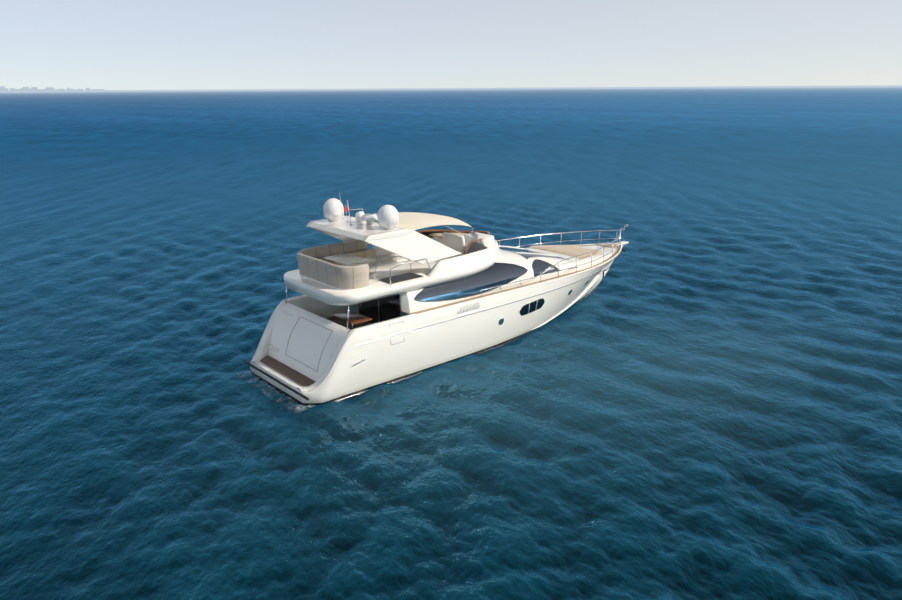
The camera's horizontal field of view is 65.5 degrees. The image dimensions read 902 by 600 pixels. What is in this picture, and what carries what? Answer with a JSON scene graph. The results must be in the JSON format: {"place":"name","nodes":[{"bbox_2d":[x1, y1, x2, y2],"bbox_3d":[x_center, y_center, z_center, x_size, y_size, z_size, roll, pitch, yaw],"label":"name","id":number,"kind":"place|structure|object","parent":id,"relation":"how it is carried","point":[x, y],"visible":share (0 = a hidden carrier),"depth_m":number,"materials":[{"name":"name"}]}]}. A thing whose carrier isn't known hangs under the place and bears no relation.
{"place":"outdoors","nodes":[
{"label":"outdoors","id":0,"kind":"place"},
{"bbox_2d":[0,100,901,599],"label":"sea","id":1,"kind":"structure","parent":0,"point":[696,394],"depth_m":26.46,"materials":[{"name":"blue liquid"}]},
{"bbox_2d":[240,294,588,412],"bbox_3d":[0.148,1.465,30.554,19.421,0.001,5.658,-15,22,-40],"label":"foam","id":2,"kind":"object","parent":1,"relation":"on","point":[301,404],"visible":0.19,"depth_m":24.65,"materials":[{"name":"white"}]},
{"bbox_2d":[244,191,628,405],"bbox_3d":[1.589,-1.621,30.986,21.265,7.601,5.369,-15,22,-40],"label":"yacht","id":3,"kind":"object","parent":1,"relation":"on","point":[402,299],"visible":0.96,"depth_m":26.37,"materials":[{"name":"white plastic"}]},
{"bbox_2d":[0,85,901,105],"bbox_3d":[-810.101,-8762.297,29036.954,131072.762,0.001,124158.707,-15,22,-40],"label":"sea","id":4,"kind":"structure","parent":0,"point":[431,95],"depth_m":988.20,"materials":[{"name":"blue liquid"}]},
{"bbox_2d":[0,86,106,91],"bbox_3d":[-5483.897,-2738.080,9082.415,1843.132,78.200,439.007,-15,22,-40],"label":"skyline","id":5,"kind":"structure","parent":4,"relation":"on","point":[2,88],"depth_m":9178.20,"materials":[{"name":"grey"}]},
{"bbox_2d":[0,0,901,89],"label":"sky","id":6,"kind":"structure","parent":0,"point":[58,44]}
]}

